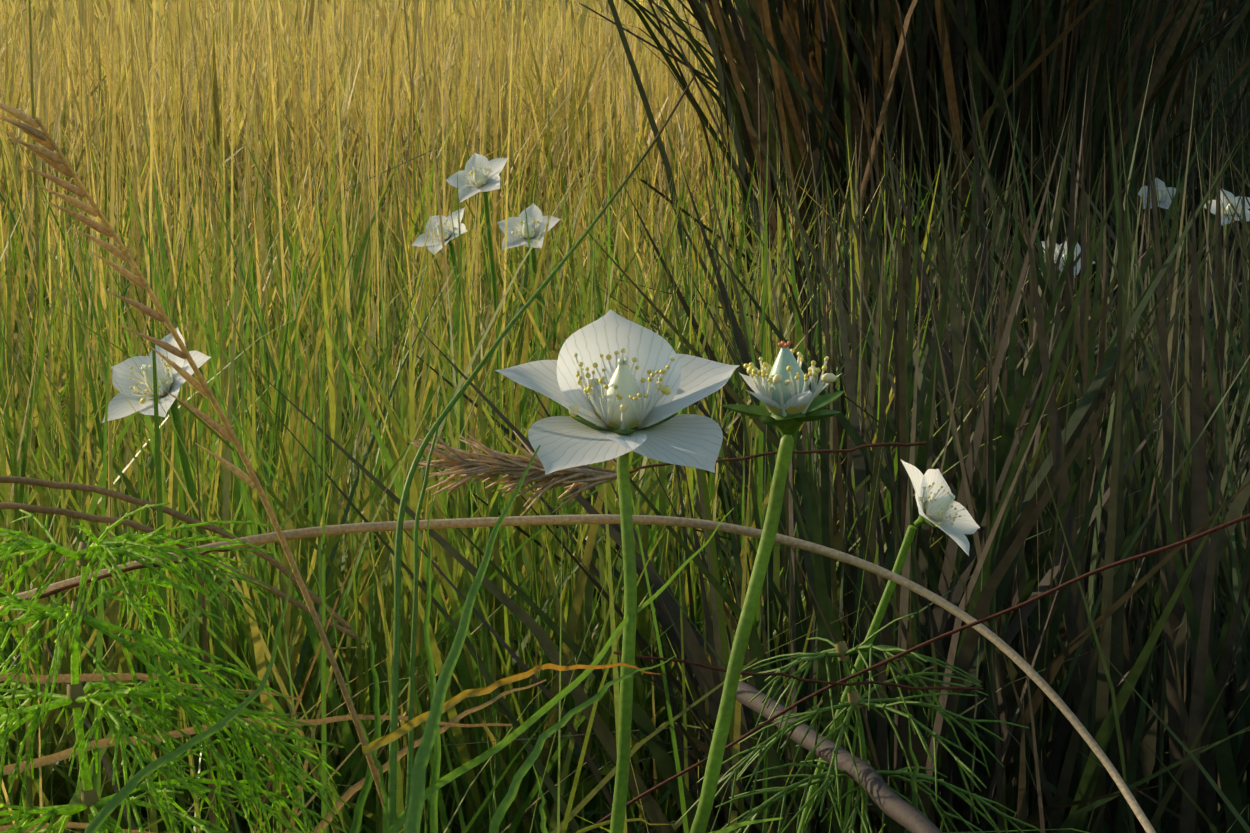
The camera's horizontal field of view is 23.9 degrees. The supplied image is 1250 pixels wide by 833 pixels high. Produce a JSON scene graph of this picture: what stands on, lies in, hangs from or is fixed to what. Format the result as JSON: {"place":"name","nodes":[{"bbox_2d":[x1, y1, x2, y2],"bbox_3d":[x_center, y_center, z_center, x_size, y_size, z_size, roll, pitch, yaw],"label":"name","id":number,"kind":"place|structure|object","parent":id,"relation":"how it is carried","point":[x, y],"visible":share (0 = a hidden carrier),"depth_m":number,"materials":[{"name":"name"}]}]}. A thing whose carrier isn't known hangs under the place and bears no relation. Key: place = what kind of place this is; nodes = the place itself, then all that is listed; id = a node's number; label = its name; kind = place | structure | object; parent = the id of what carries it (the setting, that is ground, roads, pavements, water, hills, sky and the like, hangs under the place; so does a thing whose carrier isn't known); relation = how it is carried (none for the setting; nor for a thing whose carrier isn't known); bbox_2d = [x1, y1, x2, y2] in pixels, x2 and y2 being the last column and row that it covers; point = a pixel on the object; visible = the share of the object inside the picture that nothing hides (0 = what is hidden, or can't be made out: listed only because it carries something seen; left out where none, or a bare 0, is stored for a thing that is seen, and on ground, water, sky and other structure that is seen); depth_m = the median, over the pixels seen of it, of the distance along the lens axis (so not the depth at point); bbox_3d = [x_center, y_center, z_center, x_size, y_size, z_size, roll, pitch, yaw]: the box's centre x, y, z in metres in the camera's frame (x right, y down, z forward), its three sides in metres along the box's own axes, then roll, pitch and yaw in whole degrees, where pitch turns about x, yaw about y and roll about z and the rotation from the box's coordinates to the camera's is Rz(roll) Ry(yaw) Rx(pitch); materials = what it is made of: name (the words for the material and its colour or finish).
{"place":"outdoors","nodes":[
{"label":"outdoors","id":0,"kind":"place"},
{"bbox_2d":[102,327,227,827],"bbox_3d":[-0.093,0.068,0.614,0.023,0.175,0.042,0,8,2],"label":"flower","id":1,"kind":"object","parent":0,"point":[128,377],"depth_m":0.60,"materials":[{"name":"white plant"}]},
{"bbox_2d":[2,0,721,8],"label":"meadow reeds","id":2,"kind":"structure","parent":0,"point":[150,1],"depth_m":47.98,"materials":[{"name":"plant"}]},
{"bbox_2d":[412,207,473,379],"bbox_3d":[-0.067,0.004,1.112,0.024,0.165,0.037,0,8,2],"label":"flower","id":3,"kind":"object","parent":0,"point":[435,230],"depth_m":1.10,"materials":[{"name":"white plant"}]},
{"bbox_2d":[445,153,506,405],"bbox_3d":[-0.052,-0.002,1.071,0.023,0.187,0.052,0,8,2],"label":"flower","id":4,"kind":"object","parent":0,"point":[480,173],"depth_m":1.05,"materials":[{"name":"white plant"}]},
{"bbox_2d":[497,203,560,406],"bbox_3d":[-0.035,0.005,1.092,0.024,0.168,0.040,0,8,2],"label":"flower","id":5,"kind":"object","parent":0,"point":[536,220],"depth_m":1.07,"materials":[{"name":"white plant"}]},
{"bbox_2d":[532,764,547,832],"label":"sedge blade","id":6,"kind":"object","parent":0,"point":[543,828],"visible":1,"depth_m":0.30,"materials":[{"name":"green plant"}]},
{"bbox_2d":[576,818,672,832],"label":"sedge blade","id":7,"kind":"object","parent":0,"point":[587,828],"visible":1,"depth_m":0.35,"materials":[{"name":"green plant"}]},
{"bbox_2d":[797,459,979,832],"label":"flower","id":8,"kind":"object","parent":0,"point":[941,508],"depth_m":0.46,"materials":[{"name":"white plant"}]},
{"bbox_2d":[1041,241,1094,302],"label":"flower","id":9,"kind":"object","parent":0,"point":[1060,266],"depth_m":1.24,"materials":[{"name":"white plant"}]},
{"bbox_2d":[1138,178,1180,261],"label":"flower","id":10,"kind":"object","parent":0,"point":[1161,192],"depth_m":1.48,"materials":[{"name":"white plant"}]},
{"bbox_2d":[1157,0,1249,88],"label":"grass","id":11,"kind":"structure","parent":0,"point":[1234,5],"depth_m":5.92,"materials":[{"name":"green plant"}]},
{"bbox_2d":[1204,189,1249,273],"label":"flower","id":12,"kind":"object","parent":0,"point":[1229,195],"depth_m":1.33,"materials":[{"name":"white plant"}]},
{"bbox_3d":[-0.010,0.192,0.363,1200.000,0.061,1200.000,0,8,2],"label":"ground","id":13,"kind":"structure","parent":0,"visible":0},
{"bbox_2d":[0,503,349,832],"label":"horsetail","id":14,"kind":"object","parent":13,"relation":"on","point":[87,554],"visible":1,"depth_m":0.33,"materials":[{"name":"green plant"}]},
{"bbox_2d":[0,822,153,832],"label":"dry blade","id":15,"kind":"object","parent":14,"relation":"on","point":[68,825],"visible":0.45,"depth_m":0.35,"materials":[{"name":"beige plant"}]},
{"bbox_2d":[25,550,230,600],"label":"dry stem","id":16,"kind":"object","parent":14,"relation":"attached to","point":[60,589],"visible":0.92,"depth_m":0.34,"materials":[{"name":"beige plant"}]},
{"bbox_2d":[84,561,293,832],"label":"sedge blade","id":17,"kind":"object","parent":13,"relation":"on","point":[112,804],"visible":0.98,"depth_m":0.30,"materials":[{"name":"green plant"}]},
{"bbox_2d":[0,102,396,832],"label":"grass stalk","id":18,"kind":"object","parent":13,"relation":"on","point":[42,136],"visible":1,"depth_m":0.30,"materials":[{"name":"brown plant"}]},
{"bbox_2d":[199,667,261,832],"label":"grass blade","id":19,"kind":"object","parent":13,"relation":"on","point":[207,813],"visible":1,"depth_m":0.33,"materials":[{"name":"green plant"}]},
{"bbox_2d":[405,445,540,832],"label":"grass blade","id":20,"kind":"object","parent":19,"relation":"on","point":[417,795],"visible":1,"depth_m":0.30,"materials":[{"name":"green plant"}]},
{"bbox_2d":[610,452,636,832],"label":"flower stem","id":21,"kind":"object","parent":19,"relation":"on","point":[626,692],"visible":1,"depth_m":0.33,"materials":[{"name":"green plant"}]},
{"bbox_2d":[495,309,739,474],"bbox_3d":[-0.001,-0.003,0.330,0.028,0.016,0.020,0,8,2],"label":"flower","id":22,"kind":"object","parent":21,"relation":"attached to","point":[619,384],"visible":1,"depth_m":0.33,"materials":[{"name":"white plant"}]},
{"bbox_2d":[690,434,793,832],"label":"flower stem","id":23,"kind":"object","parent":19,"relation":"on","point":[734,669],"visible":1,"depth_m":0.34,"materials":[{"name":"green plant"}]},
{"bbox_2d":[720,341,844,445],"bbox_3d":[0.018,-0.003,0.336,0.015,0.012,0.015,0,8,2],"label":"flower","id":24,"kind":"object","parent":23,"relation":"attached to","point":[788,398],"visible":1,"depth_m":0.33,"materials":[{"name":"white plant"}]},
{"bbox_2d":[709,817,782,832],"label":"sedge blade","id":25,"kind":"object","parent":19,"relation":"on","point":[731,828],"visible":1,"depth_m":0.31,"materials":[{"name":"green plant"}]},
{"bbox_2d":[0,0,574,511],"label":"dry meadow stalks","id":26,"kind":"object","parent":13,"relation":"on","point":[208,100],"visible":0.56,"depth_m":1.41,"materials":[{"name":"yellow plant"}]},
{"bbox_2d":[306,550,387,832],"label":"sedge blade","id":27,"kind":"object","parent":13,"relation":"on","point":[384,795],"visible":0.94,"depth_m":0.33,"materials":[{"name":"green plant"}]},
{"bbox_2d":[349,605,380,832],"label":"sedge blade","id":28,"kind":"object","parent":13,"relation":"on","point":[359,807],"visible":0.88,"depth_m":0.36,"materials":[{"name":"green plant"}]},
{"bbox_2d":[0,0,759,251],"bbox_3d":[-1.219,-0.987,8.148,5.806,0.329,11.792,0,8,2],"label":"grass","id":29,"kind":"structure","parent":13,"relation":"on","point":[598,48],"depth_m":2.95,"materials":[{"name":"yellow plant"}]},
{"bbox_2d":[404,395,439,832],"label":"grass blade","id":30,"kind":"object","parent":13,"relation":"on","point":[410,753],"visible":0.96,"depth_m":0.33,"materials":[{"name":"green plant"}]},
{"bbox_2d":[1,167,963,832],"bbox_3d":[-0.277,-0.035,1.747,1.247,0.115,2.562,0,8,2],"label":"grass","id":31,"kind":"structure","parent":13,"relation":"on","point":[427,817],"depth_m":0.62,"materials":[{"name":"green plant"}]},
{"bbox_2d":[387,75,695,829],"bbox_3d":[-0.016,0.033,0.331,0.016,0.140,0.059,6,10,36],"label":"grass blade","id":32,"kind":"object","parent":13,"relation":"on","point":[392,777],"visible":1,"depth_m":0.33,"materials":[{"name":"green plant"}]},
{"bbox_2d":[0,34,1114,832],"bbox_3d":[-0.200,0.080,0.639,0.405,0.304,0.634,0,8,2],"label":"grass","id":33,"kind":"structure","parent":13,"relation":"on","point":[210,786],"depth_m":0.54,"materials":[{"name":"green plant"}]},
{"bbox_2d":[0,672,301,700],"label":"dry blade","id":34,"kind":"object","parent":33,"relation":"on","point":[61,678],"visible":0.58,"depth_m":0.41,"materials":[{"name":"beige plant"}]},
{"bbox_2d":[0,476,351,629],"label":"dry stem","id":35,"kind":"object","parent":33,"relation":"attached to","point":[141,502],"visible":0.88,"depth_m":0.41,"materials":[{"name":"brown plant"}]},
{"bbox_2d":[0,502,358,638],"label":"dry stem","id":36,"kind":"object","parent":33,"relation":"attached to","point":[87,517],"visible":0.73,"depth_m":0.43,"materials":[{"name":"brown plant"}]},
{"bbox_2d":[411,428,616,515],"bbox_3d":[-0.014,0.007,0.374,0.028,0.011,0.010,0,8,2],"label":"dry grass panicle","id":37,"kind":"object","parent":33,"relation":"on","point":[492,464],"visible":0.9,"depth_m":0.37,"materials":[{"name":"brown plant"}]},
{"bbox_2d":[386,508,733,832],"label":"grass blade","id":38,"kind":"object","parent":13,"relation":"on","point":[400,820],"visible":0.98,"depth_m":0.33,"materials":[{"name":"green plant"}]},
{"bbox_2d":[362,663,668,754],"bbox_3d":[-0.012,0.030,0.317,0.041,0.006,0.003,-6,10,-38],"label":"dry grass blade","id":39,"kind":"object","parent":38,"relation":"attached to","point":[374,745],"visible":0.98,"depth_m":0.32,"materials":[{"name":"plant"}]},
{"bbox_2d":[489,655,675,832],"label":"sedge blade","id":40,"kind":"object","parent":38,"relation":"attached to","point":[509,798],"visible":1,"depth_m":0.32,"materials":[{"name":"green plant"}]},
{"bbox_2d":[0,106,1247,832],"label":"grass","id":41,"kind":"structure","parent":13,"relation":"on","point":[318,768],"depth_m":0.58,"materials":[{"name":"green plant"}]},
{"bbox_2d":[3,714,511,774],"bbox_3d":[-0.049,0.043,0.384,0.069,0.009,0.001,0,8,2],"label":"stem","id":42,"kind":"object","parent":41,"relation":"on","point":[49,759],"visible":0.56,"depth_m":0.39,"materials":[{"name":"beige plant"}]},
{"bbox_2d":[310,679,545,832],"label":"dry blade","id":43,"kind":"object","parent":41,"relation":"on","point":[349,793],"visible":0.75,"depth_m":0.39,"materials":[{"name":"beige plant"}]},
{"bbox_2d":[423,493,440,832],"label":"sedge blade","id":44,"kind":"object","parent":41,"relation":"on","point":[434,796],"visible":0.83,"depth_m":0.36,"materials":[{"name":"green plant"}]},
{"bbox_2d":[0,514,1155,832],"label":"dry grass","id":45,"kind":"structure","parent":41,"relation":"on","point":[806,546],"depth_m":0.40,"materials":[{"name":"brown plant"}]},
{"bbox_2d":[614,441,926,472],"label":"dry panicle stem","id":46,"kind":"object","parent":41,"relation":"attached to","point":[808,452],"visible":0.75,"depth_m":0.38,"materials":[{"name":"beige dark red-brown plant stem"}]},
{"bbox_2d":[735,682,942,832],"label":"twig","id":47,"kind":"object","parent":41,"relation":"on","point":[887,800],"visible":0.9,"depth_m":0.44,"materials":[{"name":"wood"}]},
{"bbox_2d":[585,514,1249,832],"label":"thin stem","id":48,"kind":"object","parent":41,"relation":"attached to","point":[1047,593],"visible":0.92,"depth_m":0.37,"materials":[{"name":"beige dry reddish-brown plant stem"}]},
{"bbox_2d":[614,651,982,689],"bbox_3d":[0.022,0.032,0.372,0.047,0.005,0.001,0,8,2],"label":"dry stalk","id":49,"kind":"object","parent":48,"relation":"attached to","point":[809,680],"visible":0.96,"depth_m":0.37,"materials":[{"name":"beige dark red-brown plant stem"}]},
{"bbox_2d":[241,6,1249,832],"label":"grass","id":50,"kind":"structure","parent":13,"relation":"on","point":[1113,428],"depth_m":0.58,"materials":[{"name":"green plant"}]},
{"bbox_2d":[264,0,1249,397],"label":"clump","id":51,"kind":"object","parent":13,"relation":"on","point":[816,60],"visible":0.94,"depth_m":1.48,"materials":[{"name":"plant"}]},
{"bbox_2d":[675,612,1040,832],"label":"horsetail","id":52,"kind":"object","parent":13,"relation":"on","point":[840,651],"visible":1,"depth_m":0.44,"materials":[{"name":"green plant"}]},
{"bbox_2d":[904,720,918,832],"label":"sedge blade","id":53,"kind":"object","parent":13,"relation":"on","point":[914,789],"visible":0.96,"depth_m":0.43,"materials":[{"name":"green plant"}]},
{"bbox_2d":[657,62,1249,832],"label":"grass blades","id":54,"kind":"object","parent":13,"relation":"on","point":[1241,736],"visible":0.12,"depth_m":0.56,"materials":[{"name":"green plant"}]}
]}

